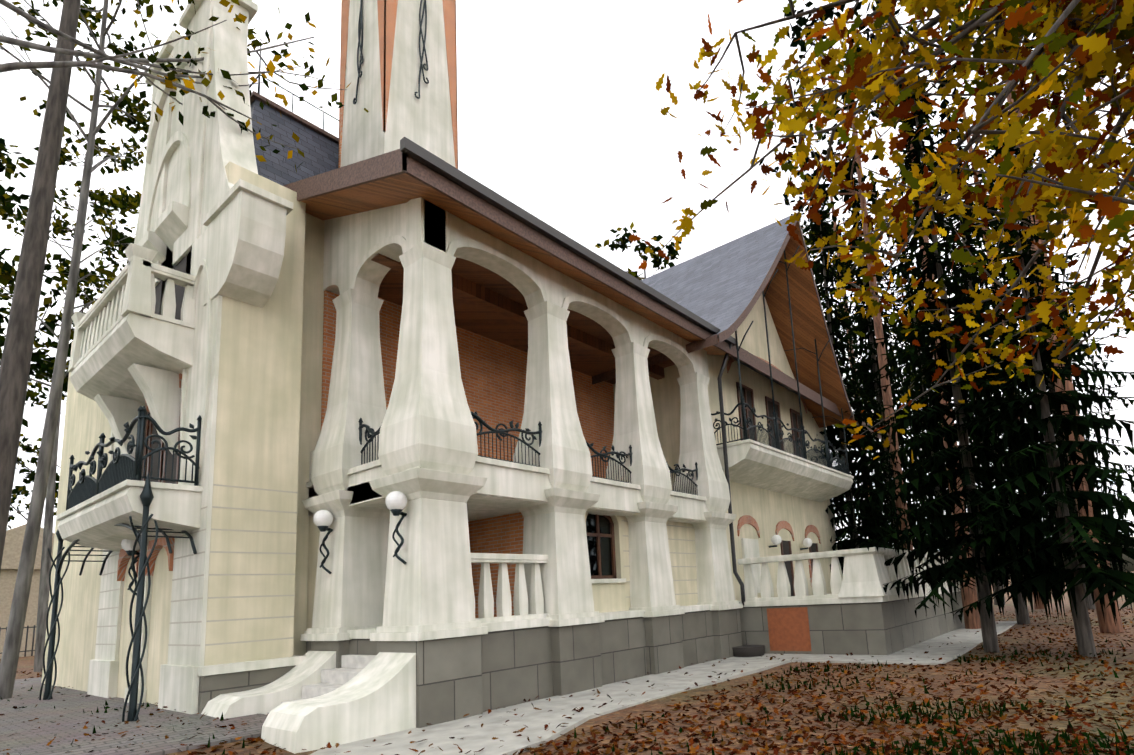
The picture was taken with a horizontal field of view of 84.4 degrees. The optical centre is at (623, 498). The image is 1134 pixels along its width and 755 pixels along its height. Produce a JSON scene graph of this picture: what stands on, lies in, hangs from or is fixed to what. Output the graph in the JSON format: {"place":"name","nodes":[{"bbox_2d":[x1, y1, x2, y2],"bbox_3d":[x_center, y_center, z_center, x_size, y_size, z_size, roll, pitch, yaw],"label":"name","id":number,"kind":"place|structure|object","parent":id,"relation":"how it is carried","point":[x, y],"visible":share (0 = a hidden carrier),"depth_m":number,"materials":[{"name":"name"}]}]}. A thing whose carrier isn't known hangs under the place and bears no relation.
{"place":"outdoors","nodes":[
{"label":"outdoors","id":0,"kind":"place"},
{"bbox_2d":[41,161,836,704],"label":"cream house walls","id":1,"kind":"structure","parent":0,"point":[269,397],"depth_m":11.53,"materials":[{"name":"beige paint"}]},
{"bbox_2d":[321,0,614,617],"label":"brick walls","id":2,"kind":"structure","parent":0,"point":[493,375],"depth_m":15.35,"materials":[{"name":"orange brick"}]},
{"bbox_2d":[371,253,674,383],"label":"ceiling","id":3,"kind":"structure","parent":0,"point":[490,304],"depth_m":14.57,"materials":[{"name":"brown wood"}]},
{"bbox_2d":[0,0,1133,549],"bbox_3d":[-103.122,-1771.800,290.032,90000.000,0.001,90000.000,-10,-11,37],"label":"sky","id":4,"kind":"structure","parent":0,"point":[568,128],"depth_m":2347.87,"materials":[{"name":"white"}]},
{"bbox_2d":[0,0,1133,656],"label":"tree","id":5,"kind":"object","parent":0,"point":[16,354],"depth_m":11.62,"materials":[{"name":"plant"}]},
{"bbox_2d":[7,0,1133,625],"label":"conifer needles","id":6,"kind":"object","parent":5,"relation":"attached to","point":[1025,552],"visible":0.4,"depth_m":14.85,"materials":[{"name":"green plant"}]},
{"bbox_2d":[629,0,1133,462],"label":"tree leaves","id":7,"kind":"object","parent":5,"relation":"attached to","point":[1057,160],"visible":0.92,"depth_m":4.19,"materials":[{"name":"yellow plant"}]},
{"bbox_2d":[0,571,1133,754],"bbox_3d":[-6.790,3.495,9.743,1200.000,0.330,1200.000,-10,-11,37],"label":"ground","id":8,"kind":"structure","parent":0,"point":[26,663],"depth_m":9.21,"materials":[{"name":"brown soil"}]},
{"bbox_2d":[0,625,35,656],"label":"fence","id":9,"kind":"object","parent":8,"relation":"on","point":[28,627],"visible":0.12,"depth_m":34.85,"materials":[{"name":"black metal"}]},
{"bbox_2d":[0,524,54,658],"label":"neighbour house","id":10,"kind":"structure","parent":8,"relation":"on","point":[14,539],"depth_m":39.54,"materials":[{"name":"beige paint"}]},
{"bbox_2d":[0,677,267,754],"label":"paving cobbles","id":11,"kind":"object","parent":8,"relation":"on","point":[28,739],"visible":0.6,"depth_m":8.55,"materials":[{"name":"grey stone"}]},
{"bbox_2d":[0,0,346,698],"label":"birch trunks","id":12,"kind":"object","parent":8,"relation":"on","point":[45,478],"visible":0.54,"depth_m":14.06,"materials":[{"name":"grey plant"}]},
{"bbox_2d":[56,0,959,753],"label":"white stucco house","id":13,"kind":"structure","parent":8,"relation":"on","point":[132,350],"depth_m":11.41,"materials":[{"name":"white paint"}]},
{"bbox_2d":[281,655,375,703],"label":"house steps","id":14,"kind":"structure","parent":13,"relation":"attached to","point":[352,666],"depth_m":9.73,"materials":[{"name":"white stone"}]},
{"bbox_2d":[96,484,697,645],"bbox_3d":[-4.160,1.335,12.618,4.524,2.545,13.417,-37,-35,74],"label":"house rustication","id":15,"kind":"object","parent":13,"relation":"attached to","point":[276,574],"visible":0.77,"depth_m":10.37,"materials":[{"name":"beige paint"}]},
{"bbox_2d":[39,0,855,721],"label":"house ironwork","id":16,"kind":"object","parent":13,"relation":"attached to","point":[115,472],"visible":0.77,"depth_m":11.32,"materials":[{"name":"black metal"}]},
{"bbox_2d":[121,491,811,550],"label":"globe lamps","id":17,"kind":"object","parent":13,"relation":"attached to","point":[396,500],"visible":0.81,"depth_m":10.73,"materials":[{"name":"white glass"}]},
{"bbox_2d":[117,356,820,586],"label":"house brick arches","id":18,"kind":"structure","parent":13,"relation":"attached to","point":[124,557],"depth_m":12.43,"materials":[{"name":"orange brick"}]},
{"bbox_2d":[141,255,816,656],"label":"dark house openings","id":19,"kind":"object","parent":13,"relation":"attached to","point":[737,651],"visible":0.08,"depth_m":15.60,"materials":[{"name":"black"}]},
{"bbox_2d":[142,382,817,595],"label":"house window frames","id":20,"kind":"structure","parent":13,"relation":"attached to","point":[597,534],"depth_m":13.81,"materials":[{"name":"brown wood"}]},
{"bbox_2d":[250,99,851,414],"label":"roof","id":21,"kind":"structure","parent":13,"relation":"attached to","point":[718,287],"depth_m":19.32,"materials":[{"name":"grey tile"}]},
{"bbox_2d":[250,91,881,438],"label":"roof fascia","id":22,"kind":"structure","parent":13,"relation":"attached to","point":[386,165],"depth_m":12.33,"materials":[{"name":"brown wood"}]},
{"bbox_2d":[400,137,735,345],"bbox_3d":[-0.097,-4.897,13.565,0.120,0.180,10.559,-10,-11,37],"label":"rain gutter","id":23,"kind":"object","parent":13,"relation":"attached to","point":[422,155],"visible":0.86,"depth_m":11.64,"materials":[{"name":"metal"}]},
{"bbox_2d":[301,173,852,427],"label":"roof soffit","id":24,"kind":"structure","parent":13,"relation":"attached to","point":[809,327],"depth_m":21.50,"materials":[{"name":"brown wood"}]},
{"bbox_2d":[198,591,964,727],"bbox_3d":[3.124,3.537,16.596,7.300,1.260,23.050,-10,-11,37],"label":"stone foundation","id":25,"kind":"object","parent":13,"relation":"attached to","point":[460,677],"depth_m":11.69,"materials":[{"name":"grey stone"}]},
{"bbox_2d":[717,343,745,605],"bbox_3d":[3.067,-0.761,17.179,0.602,7.327,0.249,-10,-11,37],"label":"downpipe","id":26,"kind":"object","parent":13,"relation":"attached to","point":[732,540],"visible":0.77,"depth_m":17.32,"materials":[{"name":"black metal"}]},
{"bbox_2d":[767,607,811,650],"bbox_3d":[4.215,3.339,15.906,1.100,1.080,0.020,-10,-11,37],"label":"foundation panel","id":27,"kind":"object","parent":13,"relation":"attached to","point":[788,629],"visible":0.93,"depth_m":15.89,"materials":[{"name":"orange paint"}]},
{"bbox_2d":[0,608,1133,754],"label":"fallen leaves","id":28,"kind":"object","parent":8,"relation":"on","point":[1070,711],"visible":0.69,"depth_m":7.92,"materials":[{"name":"brown plant"}]},
{"bbox_2d":[1,635,1133,754],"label":"grass tufts","id":29,"kind":"object","parent":8,"relation":"on","point":[1018,750],"visible":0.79,"depth_m":7.46,"materials":[{"name":"green plant"}]},
{"bbox_2d":[310,621,1016,754],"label":"concrete path","id":30,"kind":"structure","parent":8,"relation":"on","point":[475,735],"depth_m":9.86,"materials":[{"name":"grey concrete"}]},
{"bbox_2d":[801,6,1123,633],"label":"tree trunks","id":31,"kind":"object","parent":8,"relation":"on","point":[972,621],"visible":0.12,"depth_m":22.53,"materials":[{"name":"brown plant"}]},
{"bbox_2d":[729,356,850,425],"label":"wooden beam","id":32,"kind":"structure","parent":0,"point":[764,375],"depth_m":21.90,"materials":[{"name":"brown wood"}]},
{"bbox_2d":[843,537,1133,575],"label":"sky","id":33,"kind":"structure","parent":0,"point":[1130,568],"materials":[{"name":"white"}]}
]}

